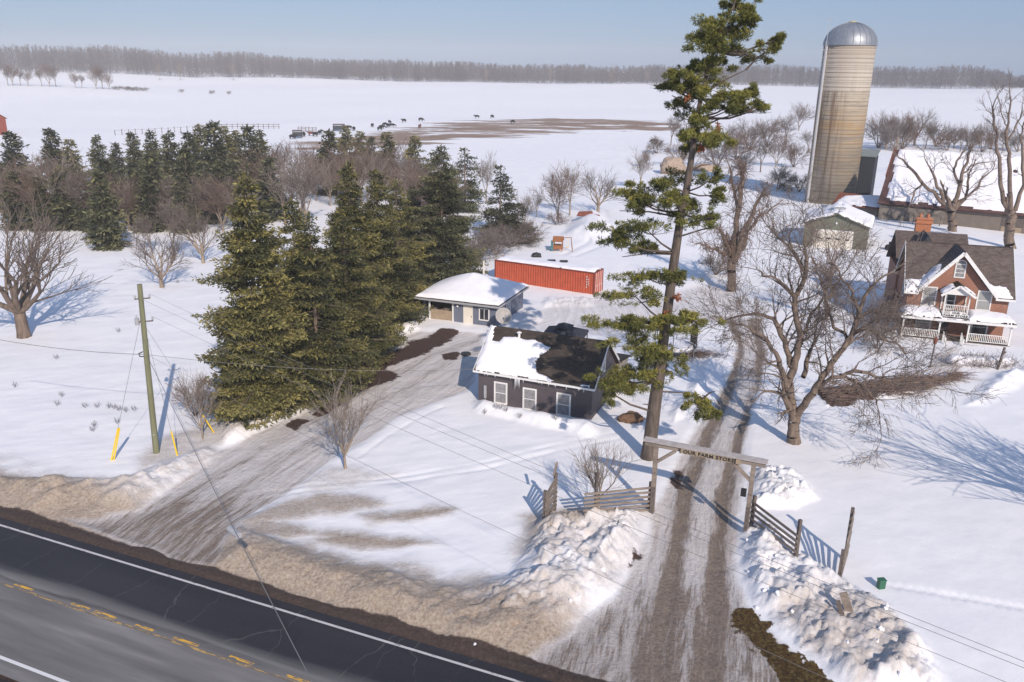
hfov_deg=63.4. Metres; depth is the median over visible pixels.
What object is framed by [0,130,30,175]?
conifer tree
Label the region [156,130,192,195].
spruce tree
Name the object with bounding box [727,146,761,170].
bare tree
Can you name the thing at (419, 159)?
bare tree
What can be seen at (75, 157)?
conifer tree
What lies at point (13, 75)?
bare tree
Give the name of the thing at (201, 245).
bare tree
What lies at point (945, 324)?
front door
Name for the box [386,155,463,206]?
bare tree
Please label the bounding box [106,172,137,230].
bare tree
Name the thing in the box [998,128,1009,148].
scrub tree
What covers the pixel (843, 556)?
wooden post
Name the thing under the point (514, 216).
bush
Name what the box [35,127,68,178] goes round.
conifer tree
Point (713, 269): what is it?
bush
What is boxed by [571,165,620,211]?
bare tree
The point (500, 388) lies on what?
window
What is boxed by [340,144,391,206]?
bare tree
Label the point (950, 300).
window
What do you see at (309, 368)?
overhead wire
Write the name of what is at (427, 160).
spruce tree
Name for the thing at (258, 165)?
bare tree
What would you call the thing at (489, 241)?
bush
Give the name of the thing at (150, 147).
spruce tree
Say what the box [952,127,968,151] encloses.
scrub tree
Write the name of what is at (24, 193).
bare tree
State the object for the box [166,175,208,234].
conifer tree
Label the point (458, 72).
woodland
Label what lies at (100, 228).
conifer tree
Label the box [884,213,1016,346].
brick farmhouse
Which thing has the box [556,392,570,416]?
window
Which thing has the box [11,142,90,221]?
bare tree
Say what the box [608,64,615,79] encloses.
birch tree
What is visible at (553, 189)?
bare tree
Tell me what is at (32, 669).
white line marking
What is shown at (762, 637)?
dry grass ground
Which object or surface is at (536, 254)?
junk heap
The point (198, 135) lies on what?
spruce tree
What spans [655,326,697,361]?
trampoline
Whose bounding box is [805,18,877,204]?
concrete silo
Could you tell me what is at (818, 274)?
bare tree
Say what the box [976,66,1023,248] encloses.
bare tree
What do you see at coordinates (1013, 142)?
scrub tree
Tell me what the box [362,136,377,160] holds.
spruce tree
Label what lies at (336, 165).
bare tree
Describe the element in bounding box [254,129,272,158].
spruce tree
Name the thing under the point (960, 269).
window
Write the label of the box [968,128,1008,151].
scrub tree
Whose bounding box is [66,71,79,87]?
bare tree
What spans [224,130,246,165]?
spruce tree
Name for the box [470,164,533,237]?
spruce tree
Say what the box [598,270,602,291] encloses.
door
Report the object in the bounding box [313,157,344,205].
bare tree
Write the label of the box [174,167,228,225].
bare tree
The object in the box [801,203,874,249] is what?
green garage
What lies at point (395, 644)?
white edge line marking
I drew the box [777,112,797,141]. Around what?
bare tree
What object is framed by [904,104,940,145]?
scrub tree
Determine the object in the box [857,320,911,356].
bush
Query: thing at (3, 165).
conifer tree
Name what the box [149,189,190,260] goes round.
bare tree
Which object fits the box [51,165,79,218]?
conifer tree
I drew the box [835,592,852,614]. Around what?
snagged plank
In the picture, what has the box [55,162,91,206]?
bare tree
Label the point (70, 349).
overhead wire
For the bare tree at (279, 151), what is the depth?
160.90 m
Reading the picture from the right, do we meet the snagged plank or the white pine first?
the snagged plank
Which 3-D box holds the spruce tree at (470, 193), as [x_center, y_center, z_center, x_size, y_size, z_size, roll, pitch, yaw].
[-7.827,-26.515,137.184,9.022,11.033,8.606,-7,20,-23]
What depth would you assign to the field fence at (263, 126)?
306.14 m
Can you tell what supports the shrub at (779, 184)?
on the snow ground at (938, 528)
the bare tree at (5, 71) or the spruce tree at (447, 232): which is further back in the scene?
the bare tree at (5, 71)
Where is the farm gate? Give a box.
[643,436,768,531]
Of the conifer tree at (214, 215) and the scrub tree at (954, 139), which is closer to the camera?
the conifer tree at (214, 215)
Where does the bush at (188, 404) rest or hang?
on the snow ground at (938, 528)
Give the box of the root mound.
[617,411,644,423]
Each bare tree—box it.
[0,62,20,84]
[0,150,61,209]
[0,163,28,203]
[0,165,29,221]
[0,189,109,338]
[2,67,11,83]
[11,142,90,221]
[15,69,23,85]
[18,69,33,83]
[32,68,43,85]
[35,62,52,86]
[36,154,61,177]
[49,65,59,85]
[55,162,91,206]
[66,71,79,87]
[71,171,137,217]
[86,65,104,88]
[93,65,104,88]
[100,70,113,86]
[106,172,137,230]
[111,176,161,216]
[116,220,194,287]
[128,210,158,247]
[149,171,178,211]
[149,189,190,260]
[164,202,228,263]
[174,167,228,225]
[191,173,258,231]
[220,167,261,217]
[224,141,294,199]
[258,156,299,224]
[262,147,309,196]
[264,135,294,185]
[267,143,335,224]
[275,154,325,221]
[284,140,334,176]
[289,153,342,200]
[304,145,320,173]
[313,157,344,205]
[315,140,372,190]
[326,156,377,200]
[328,146,345,196]
[335,156,393,205]
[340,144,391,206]
[355,144,390,181]
[361,151,398,186]
[365,136,417,178]
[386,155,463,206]
[386,156,423,197]
[389,147,407,175]
[401,148,425,187]
[408,160,470,204]
[471,150,502,202]
[507,187,536,220]
[527,164,589,221]
[529,192,543,216]
[554,159,588,214]
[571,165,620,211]
[625,146,654,188]
[640,148,654,165]
[645,134,669,154]
[663,115,683,144]
[664,139,688,162]
[670,120,703,142]
[671,173,1006,468]
[687,142,792,291]
[695,142,738,167]
[721,123,741,136]
[727,127,758,157]
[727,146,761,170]
[731,118,775,147]
[750,114,796,143]
[753,134,778,171]
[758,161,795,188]
[763,135,796,166]
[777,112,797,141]
[779,141,810,167]
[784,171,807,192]
[787,212,875,318]
[789,100,815,130]
[799,130,811,151]
[880,121,1015,231]
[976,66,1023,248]
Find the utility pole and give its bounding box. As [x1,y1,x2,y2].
[133,284,159,453]
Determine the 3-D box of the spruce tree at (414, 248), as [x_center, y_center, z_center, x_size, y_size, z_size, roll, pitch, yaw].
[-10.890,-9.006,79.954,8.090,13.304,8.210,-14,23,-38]
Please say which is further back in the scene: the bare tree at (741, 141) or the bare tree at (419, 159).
the bare tree at (741, 141)
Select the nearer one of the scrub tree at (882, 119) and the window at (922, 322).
the window at (922, 322)
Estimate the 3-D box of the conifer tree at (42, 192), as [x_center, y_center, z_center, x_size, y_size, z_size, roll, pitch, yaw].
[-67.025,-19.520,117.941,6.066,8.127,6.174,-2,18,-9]
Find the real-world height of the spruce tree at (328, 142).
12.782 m
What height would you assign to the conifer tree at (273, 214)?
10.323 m
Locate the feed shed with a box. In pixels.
[856,149,880,194]
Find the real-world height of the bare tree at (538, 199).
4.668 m
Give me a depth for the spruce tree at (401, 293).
72.89 m
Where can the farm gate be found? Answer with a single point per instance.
(734, 459)
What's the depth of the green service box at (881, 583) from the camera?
38.46 m
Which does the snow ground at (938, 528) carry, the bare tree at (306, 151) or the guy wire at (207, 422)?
the bare tree at (306, 151)
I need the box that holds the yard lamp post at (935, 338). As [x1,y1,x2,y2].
[930,337,938,367]
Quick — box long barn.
[831,147,1023,233]
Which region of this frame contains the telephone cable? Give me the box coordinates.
[147,356,312,681]
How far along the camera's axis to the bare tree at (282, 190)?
123.08 m
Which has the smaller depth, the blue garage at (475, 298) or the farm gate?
the farm gate
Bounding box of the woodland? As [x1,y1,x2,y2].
[0,43,1023,88]
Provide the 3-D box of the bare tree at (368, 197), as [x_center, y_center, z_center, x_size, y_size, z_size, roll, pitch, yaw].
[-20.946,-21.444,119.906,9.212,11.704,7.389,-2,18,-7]
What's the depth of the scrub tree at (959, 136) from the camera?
269.41 m
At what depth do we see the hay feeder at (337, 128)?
310.89 m
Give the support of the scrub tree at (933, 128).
on the snow ground at (938, 528)
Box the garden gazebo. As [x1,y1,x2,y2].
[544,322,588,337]
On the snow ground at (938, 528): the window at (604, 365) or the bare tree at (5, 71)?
the bare tree at (5, 71)
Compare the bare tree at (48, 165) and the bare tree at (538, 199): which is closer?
the bare tree at (538, 199)
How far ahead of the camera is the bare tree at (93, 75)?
549.05 m
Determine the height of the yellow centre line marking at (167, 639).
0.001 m
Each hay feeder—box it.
[292,130,302,137]
[333,124,344,129]
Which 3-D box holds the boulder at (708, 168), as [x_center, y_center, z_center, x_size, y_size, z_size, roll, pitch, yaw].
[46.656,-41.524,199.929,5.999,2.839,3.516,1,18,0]
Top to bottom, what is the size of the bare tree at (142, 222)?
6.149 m
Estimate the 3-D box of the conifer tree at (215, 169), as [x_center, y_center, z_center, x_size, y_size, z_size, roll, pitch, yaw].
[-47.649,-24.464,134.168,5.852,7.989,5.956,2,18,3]
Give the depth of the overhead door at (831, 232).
113.18 m
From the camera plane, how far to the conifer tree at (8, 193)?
117.16 m
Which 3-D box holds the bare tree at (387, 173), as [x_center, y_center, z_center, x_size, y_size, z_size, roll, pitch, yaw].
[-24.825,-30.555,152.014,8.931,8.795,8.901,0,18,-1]
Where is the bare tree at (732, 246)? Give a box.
[687,142,792,291]
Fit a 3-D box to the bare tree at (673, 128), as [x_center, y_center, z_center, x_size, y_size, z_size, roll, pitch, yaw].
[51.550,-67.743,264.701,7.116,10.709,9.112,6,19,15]
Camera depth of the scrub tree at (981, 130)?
264.63 m
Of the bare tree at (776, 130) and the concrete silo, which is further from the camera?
the bare tree at (776, 130)
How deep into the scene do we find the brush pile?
62.33 m
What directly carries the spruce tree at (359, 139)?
on the snow ground at (938, 528)
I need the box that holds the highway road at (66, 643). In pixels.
[0,518,551,681]
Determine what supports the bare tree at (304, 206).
on the snow ground at (938, 528)
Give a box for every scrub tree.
[864,114,913,147]
[866,111,911,148]
[871,110,923,148]
[875,109,932,148]
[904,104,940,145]
[920,120,961,146]
[922,120,941,148]
[931,131,960,150]
[948,123,966,147]
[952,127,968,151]
[958,119,995,148]
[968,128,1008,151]
[978,118,1009,148]
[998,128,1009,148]
[1008,129,1023,151]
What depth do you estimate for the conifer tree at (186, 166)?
122.56 m
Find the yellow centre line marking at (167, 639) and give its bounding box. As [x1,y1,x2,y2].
[0,582,295,681]
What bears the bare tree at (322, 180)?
on the snow ground at (938, 528)
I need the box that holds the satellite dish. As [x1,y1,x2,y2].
[495,307,511,326]
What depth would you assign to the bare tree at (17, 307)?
71.34 m
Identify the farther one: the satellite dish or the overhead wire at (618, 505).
the satellite dish
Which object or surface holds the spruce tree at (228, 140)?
on the snow ground at (938, 528)
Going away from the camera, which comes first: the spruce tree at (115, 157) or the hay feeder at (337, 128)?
the spruce tree at (115, 157)
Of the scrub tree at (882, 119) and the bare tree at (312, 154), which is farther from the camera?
the scrub tree at (882, 119)
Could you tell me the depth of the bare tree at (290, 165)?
136.28 m
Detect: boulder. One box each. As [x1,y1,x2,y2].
[660,157,686,173]
[693,163,714,171]
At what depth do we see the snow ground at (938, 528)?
61.93 m
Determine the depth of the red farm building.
269.13 m
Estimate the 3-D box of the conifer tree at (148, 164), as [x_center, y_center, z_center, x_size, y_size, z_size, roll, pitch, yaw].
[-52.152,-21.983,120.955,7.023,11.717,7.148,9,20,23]
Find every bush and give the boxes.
[164,373,219,415]
[352,362,373,378]
[463,224,505,260]
[463,233,497,260]
[482,223,524,255]
[485,215,547,250]
[508,218,551,238]
[545,211,573,224]
[698,254,742,276]
[855,294,919,334]
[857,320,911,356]
[864,287,902,318]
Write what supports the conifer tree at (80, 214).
on the snow ground at (938, 528)
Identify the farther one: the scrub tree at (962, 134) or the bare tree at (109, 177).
the scrub tree at (962, 134)
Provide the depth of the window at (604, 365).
57.98 m
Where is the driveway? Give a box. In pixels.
[60,329,482,567]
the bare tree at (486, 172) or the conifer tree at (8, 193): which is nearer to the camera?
the conifer tree at (8, 193)
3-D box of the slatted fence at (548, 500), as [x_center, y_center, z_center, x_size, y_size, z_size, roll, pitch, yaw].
[2.054,8.130,43.757,0.270,3.399,1.980,8,19,20]
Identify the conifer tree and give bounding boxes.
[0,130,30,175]
[0,164,8,209]
[0,170,35,231]
[7,167,50,211]
[18,177,61,231]
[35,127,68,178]
[38,170,81,231]
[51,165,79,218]
[59,139,89,185]
[70,185,90,231]
[74,195,112,239]
[82,170,134,251]
[91,157,125,219]
[115,167,141,224]
[117,162,142,200]
[128,171,170,232]
[132,150,175,227]
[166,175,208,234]
[170,146,211,224]
[196,171,230,224]
[210,165,225,200]
[221,160,255,214]
[242,157,270,211]
[249,157,296,220]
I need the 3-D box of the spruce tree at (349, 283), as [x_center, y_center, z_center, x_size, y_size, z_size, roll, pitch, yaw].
[-12.544,-3.131,63.007,8.721,13.164,9.566,1,18,2]
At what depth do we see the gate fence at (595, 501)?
43.56 m
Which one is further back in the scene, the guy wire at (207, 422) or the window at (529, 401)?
the window at (529, 401)
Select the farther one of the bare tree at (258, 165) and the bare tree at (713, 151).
the bare tree at (713, 151)
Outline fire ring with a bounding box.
[461,351,470,355]
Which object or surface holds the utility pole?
on the snow ground at (938, 528)
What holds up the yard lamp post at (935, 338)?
on the snow ground at (938, 528)
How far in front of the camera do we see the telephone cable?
28.35 m
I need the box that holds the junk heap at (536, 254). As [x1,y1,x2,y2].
[531,252,540,257]
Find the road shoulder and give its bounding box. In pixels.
[0,505,605,681]
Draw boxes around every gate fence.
[583,472,650,514]
[749,495,802,556]
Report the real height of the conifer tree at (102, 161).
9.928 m
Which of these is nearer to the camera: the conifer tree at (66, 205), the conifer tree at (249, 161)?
the conifer tree at (66, 205)
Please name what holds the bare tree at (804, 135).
on the snow ground at (938, 528)
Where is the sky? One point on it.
(909, 33)
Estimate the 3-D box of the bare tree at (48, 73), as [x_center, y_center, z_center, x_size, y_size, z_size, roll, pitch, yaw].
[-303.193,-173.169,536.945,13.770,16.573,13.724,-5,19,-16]
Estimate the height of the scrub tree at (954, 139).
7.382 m
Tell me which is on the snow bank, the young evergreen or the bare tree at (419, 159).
the young evergreen
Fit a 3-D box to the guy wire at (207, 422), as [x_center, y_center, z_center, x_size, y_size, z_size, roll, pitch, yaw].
[-20.508,2.545,51.411,0.105,8.556,3.950,13,22,33]
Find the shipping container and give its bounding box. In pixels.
[494,256,603,294]
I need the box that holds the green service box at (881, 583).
[876,577,886,589]
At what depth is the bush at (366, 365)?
62.34 m
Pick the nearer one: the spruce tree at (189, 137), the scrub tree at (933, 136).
the spruce tree at (189, 137)
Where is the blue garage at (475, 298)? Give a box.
[414,261,528,325]
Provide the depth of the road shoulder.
36.97 m
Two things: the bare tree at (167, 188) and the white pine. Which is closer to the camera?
the white pine
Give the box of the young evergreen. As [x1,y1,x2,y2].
[242,415,249,428]
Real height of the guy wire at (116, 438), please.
9.311 m
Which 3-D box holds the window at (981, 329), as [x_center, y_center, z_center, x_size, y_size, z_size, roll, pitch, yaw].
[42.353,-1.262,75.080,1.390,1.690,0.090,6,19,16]
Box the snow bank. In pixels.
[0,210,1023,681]
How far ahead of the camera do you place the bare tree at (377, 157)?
142.64 m
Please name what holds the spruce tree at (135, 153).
on the snow ground at (938, 528)
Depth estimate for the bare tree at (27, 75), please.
532.16 m
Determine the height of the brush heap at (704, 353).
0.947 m
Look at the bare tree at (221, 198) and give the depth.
116.92 m
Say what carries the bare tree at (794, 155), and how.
on the snow ground at (938, 528)
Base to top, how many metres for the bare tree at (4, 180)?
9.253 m
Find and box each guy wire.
[110,323,139,460]
[147,329,213,432]
[147,337,177,455]
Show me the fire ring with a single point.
(465, 353)
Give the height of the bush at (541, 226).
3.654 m
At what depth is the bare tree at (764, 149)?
196.40 m
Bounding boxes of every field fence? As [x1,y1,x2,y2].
[114,126,196,133]
[219,123,278,128]
[298,126,315,131]
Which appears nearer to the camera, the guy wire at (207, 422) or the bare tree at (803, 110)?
the guy wire at (207, 422)
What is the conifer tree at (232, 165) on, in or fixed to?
on the snow ground at (938, 528)
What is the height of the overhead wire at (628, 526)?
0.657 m
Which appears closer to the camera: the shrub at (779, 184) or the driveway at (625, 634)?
the driveway at (625, 634)
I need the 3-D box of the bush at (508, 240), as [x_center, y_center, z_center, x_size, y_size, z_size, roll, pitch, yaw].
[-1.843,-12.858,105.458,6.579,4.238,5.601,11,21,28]
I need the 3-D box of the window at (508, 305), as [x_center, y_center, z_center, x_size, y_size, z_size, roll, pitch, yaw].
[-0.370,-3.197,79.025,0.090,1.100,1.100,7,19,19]
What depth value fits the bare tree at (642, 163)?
165.83 m
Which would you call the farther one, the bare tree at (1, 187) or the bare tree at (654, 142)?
the bare tree at (654, 142)
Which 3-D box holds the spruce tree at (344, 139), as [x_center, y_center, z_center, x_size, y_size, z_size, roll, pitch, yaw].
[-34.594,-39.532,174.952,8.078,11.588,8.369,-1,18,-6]
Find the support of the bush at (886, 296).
on the snow ground at (938, 528)
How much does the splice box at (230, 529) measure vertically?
0.236 m
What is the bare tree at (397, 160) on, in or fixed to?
on the snow ground at (938, 528)
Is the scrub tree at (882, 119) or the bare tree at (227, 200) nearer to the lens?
the bare tree at (227, 200)
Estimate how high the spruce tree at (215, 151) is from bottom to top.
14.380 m
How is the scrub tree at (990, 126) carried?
on the snow ground at (938, 528)
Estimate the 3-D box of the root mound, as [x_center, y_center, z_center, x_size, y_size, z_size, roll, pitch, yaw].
[8.088,5.271,56.571,1.773,0.918,1.215,-6,20,-21]
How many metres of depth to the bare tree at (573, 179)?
135.32 m
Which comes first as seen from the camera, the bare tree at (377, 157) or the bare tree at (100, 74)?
the bare tree at (377, 157)
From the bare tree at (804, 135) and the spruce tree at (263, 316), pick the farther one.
the bare tree at (804, 135)
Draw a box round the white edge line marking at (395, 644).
[0,524,521,681]
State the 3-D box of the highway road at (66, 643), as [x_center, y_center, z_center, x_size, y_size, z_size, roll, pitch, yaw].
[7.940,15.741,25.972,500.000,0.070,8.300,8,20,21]
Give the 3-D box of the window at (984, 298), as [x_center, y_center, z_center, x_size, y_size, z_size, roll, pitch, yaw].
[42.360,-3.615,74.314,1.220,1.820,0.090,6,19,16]
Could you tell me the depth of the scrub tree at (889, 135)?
260.63 m
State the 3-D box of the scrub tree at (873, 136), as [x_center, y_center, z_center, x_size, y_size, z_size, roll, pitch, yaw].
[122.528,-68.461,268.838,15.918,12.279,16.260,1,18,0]
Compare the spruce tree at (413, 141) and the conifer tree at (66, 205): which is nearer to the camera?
the conifer tree at (66, 205)
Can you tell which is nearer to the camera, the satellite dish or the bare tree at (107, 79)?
the satellite dish
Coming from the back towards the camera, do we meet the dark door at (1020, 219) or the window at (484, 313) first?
the dark door at (1020, 219)
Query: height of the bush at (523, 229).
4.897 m
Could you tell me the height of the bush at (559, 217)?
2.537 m
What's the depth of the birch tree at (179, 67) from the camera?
798.24 m
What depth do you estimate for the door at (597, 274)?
88.60 m
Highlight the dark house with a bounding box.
[473,325,630,419]
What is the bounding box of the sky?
[0,0,1023,76]
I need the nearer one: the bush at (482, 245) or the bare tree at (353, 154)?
the bush at (482, 245)
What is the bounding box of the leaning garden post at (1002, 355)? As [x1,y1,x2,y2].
[996,347,1005,369]
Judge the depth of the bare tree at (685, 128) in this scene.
239.11 m
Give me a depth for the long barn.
132.37 m
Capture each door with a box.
[463,305,472,323]
[595,272,598,291]
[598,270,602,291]
[813,230,852,248]
[936,321,948,333]
[1001,215,1023,227]
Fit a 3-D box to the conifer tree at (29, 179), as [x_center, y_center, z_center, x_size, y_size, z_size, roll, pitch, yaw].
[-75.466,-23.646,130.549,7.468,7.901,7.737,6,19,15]
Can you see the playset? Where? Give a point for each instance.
(553, 246)
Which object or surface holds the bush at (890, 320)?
on the snow ground at (938, 528)
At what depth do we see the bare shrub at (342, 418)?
48.38 m
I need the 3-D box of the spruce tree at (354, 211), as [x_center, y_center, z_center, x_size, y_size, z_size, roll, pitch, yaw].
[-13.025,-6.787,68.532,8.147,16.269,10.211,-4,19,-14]
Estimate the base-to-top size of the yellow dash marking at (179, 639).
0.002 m
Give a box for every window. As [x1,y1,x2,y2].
[479,308,489,320]
[494,381,507,404]
[506,301,510,310]
[522,387,536,410]
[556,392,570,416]
[602,358,605,371]
[915,319,931,330]
[921,286,937,305]
[945,294,955,308]
[953,263,966,277]
[970,324,987,335]
[975,290,992,310]
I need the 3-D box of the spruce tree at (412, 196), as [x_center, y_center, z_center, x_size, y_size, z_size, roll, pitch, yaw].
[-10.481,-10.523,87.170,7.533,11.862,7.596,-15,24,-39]
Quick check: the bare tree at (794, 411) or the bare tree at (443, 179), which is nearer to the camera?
the bare tree at (794, 411)
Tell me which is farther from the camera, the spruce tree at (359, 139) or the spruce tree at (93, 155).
the spruce tree at (359, 139)
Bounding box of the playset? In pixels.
[546,236,572,251]
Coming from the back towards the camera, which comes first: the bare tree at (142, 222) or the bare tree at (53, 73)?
the bare tree at (53, 73)
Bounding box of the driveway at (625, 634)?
[526,318,808,681]
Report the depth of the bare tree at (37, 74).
535.25 m
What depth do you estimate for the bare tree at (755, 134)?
249.60 m
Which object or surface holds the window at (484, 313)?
in the blue garage at (475, 298)
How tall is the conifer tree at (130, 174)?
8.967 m
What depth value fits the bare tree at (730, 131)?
255.51 m
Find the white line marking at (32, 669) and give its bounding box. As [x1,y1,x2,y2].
[0,655,68,681]
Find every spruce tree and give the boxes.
[79,134,122,187]
[107,141,126,181]
[116,131,143,182]
[138,130,162,176]
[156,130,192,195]
[178,130,212,172]
[188,123,211,171]
[190,171,332,429]
[194,120,241,187]
[217,126,245,168]
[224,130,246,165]
[233,124,269,180]
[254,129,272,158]
[272,198,323,333]
[278,211,382,409]
[306,214,406,390]
[314,128,347,196]
[319,160,407,354]
[336,126,362,160]
[352,131,370,172]
[359,167,433,336]
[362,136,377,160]
[369,132,402,189]
[369,178,437,307]
[386,185,435,285]
[393,135,426,195]
[409,144,489,301]
[416,152,434,205]
[451,147,491,213]
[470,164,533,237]
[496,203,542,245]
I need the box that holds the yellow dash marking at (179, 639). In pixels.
[14,583,308,681]
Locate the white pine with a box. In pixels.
[579,0,787,460]
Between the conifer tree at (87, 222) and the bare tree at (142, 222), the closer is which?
the bare tree at (142, 222)
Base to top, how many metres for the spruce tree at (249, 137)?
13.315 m
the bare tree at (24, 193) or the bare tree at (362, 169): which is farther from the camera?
the bare tree at (362, 169)
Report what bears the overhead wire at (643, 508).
attached to the utility pole
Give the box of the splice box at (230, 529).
[227,525,241,538]
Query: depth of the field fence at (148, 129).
283.67 m
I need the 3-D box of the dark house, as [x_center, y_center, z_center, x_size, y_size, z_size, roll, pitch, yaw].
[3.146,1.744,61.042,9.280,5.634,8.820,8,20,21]
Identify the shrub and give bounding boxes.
[165,367,224,438]
[304,365,390,468]
[568,434,643,503]
[777,180,793,191]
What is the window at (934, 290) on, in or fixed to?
in the brick farmhouse
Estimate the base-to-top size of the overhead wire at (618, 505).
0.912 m
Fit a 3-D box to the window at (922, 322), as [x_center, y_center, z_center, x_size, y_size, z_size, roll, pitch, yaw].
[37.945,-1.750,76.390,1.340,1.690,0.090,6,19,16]
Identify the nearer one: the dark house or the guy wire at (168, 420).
the guy wire at (168, 420)
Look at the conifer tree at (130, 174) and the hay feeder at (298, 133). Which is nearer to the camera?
the conifer tree at (130, 174)
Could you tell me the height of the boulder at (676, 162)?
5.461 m
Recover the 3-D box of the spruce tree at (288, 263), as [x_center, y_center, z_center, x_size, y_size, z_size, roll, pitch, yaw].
[-16.974,-4.001,63.839,9.374,14.236,8.547,8,19,20]
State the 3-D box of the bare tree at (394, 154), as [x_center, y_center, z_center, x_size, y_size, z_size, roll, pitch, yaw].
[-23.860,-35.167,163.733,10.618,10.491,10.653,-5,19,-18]
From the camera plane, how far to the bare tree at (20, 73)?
530.71 m
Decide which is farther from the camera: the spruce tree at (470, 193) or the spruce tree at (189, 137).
the spruce tree at (189, 137)
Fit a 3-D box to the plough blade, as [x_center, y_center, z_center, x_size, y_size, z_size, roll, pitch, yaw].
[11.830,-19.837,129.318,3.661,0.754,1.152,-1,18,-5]
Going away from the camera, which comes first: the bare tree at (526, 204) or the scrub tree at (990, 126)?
the bare tree at (526, 204)
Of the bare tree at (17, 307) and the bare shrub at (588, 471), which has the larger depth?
the bare tree at (17, 307)
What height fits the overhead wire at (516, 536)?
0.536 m
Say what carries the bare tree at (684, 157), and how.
on the snow ground at (938, 528)
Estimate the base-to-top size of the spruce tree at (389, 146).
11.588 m
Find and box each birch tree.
[176,65,182,79]
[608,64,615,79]
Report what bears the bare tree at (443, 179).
on the snow ground at (938, 528)
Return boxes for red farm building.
[0,115,6,134]
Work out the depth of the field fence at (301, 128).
303.06 m
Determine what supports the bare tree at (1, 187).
on the snow ground at (938, 528)
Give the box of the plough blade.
[577,211,599,215]
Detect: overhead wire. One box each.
[2,340,143,354]
[138,297,1023,667]
[148,355,833,681]
[151,294,1023,661]
[152,316,1004,681]
[153,355,463,370]
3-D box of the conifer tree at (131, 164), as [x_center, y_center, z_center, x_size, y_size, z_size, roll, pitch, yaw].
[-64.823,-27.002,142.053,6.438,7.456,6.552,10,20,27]
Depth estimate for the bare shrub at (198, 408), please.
52.38 m
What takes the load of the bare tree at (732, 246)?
on the snow ground at (938, 528)
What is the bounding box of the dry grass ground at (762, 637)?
[741,615,828,681]
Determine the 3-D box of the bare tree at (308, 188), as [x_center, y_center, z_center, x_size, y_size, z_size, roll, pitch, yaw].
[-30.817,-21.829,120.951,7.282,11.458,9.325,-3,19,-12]
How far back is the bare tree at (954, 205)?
123.33 m
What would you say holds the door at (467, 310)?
in the blue garage at (475, 298)
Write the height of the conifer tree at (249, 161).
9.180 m
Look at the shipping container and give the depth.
90.44 m
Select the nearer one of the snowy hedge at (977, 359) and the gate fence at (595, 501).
the gate fence at (595, 501)
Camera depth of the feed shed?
152.66 m
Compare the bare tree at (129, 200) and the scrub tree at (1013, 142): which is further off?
the scrub tree at (1013, 142)
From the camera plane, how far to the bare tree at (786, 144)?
208.58 m
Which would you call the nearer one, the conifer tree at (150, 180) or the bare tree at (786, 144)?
the conifer tree at (150, 180)
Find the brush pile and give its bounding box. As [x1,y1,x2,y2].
[813,364,985,404]
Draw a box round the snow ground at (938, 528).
[0,64,1023,681]
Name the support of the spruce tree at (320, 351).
on the snow ground at (938, 528)
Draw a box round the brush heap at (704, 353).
[676,346,733,359]
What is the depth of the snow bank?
38.41 m
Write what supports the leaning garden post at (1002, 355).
on the snow ground at (938, 528)
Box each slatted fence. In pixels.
[542,462,557,518]
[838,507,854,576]
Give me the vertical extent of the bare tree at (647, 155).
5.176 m
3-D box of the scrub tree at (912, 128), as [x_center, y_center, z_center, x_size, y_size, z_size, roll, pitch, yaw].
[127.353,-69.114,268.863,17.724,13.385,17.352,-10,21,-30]
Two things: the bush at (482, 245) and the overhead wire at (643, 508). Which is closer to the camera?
the overhead wire at (643, 508)
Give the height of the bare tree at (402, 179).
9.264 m
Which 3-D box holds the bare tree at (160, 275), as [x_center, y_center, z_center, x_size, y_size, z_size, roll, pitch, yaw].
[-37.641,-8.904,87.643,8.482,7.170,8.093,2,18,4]

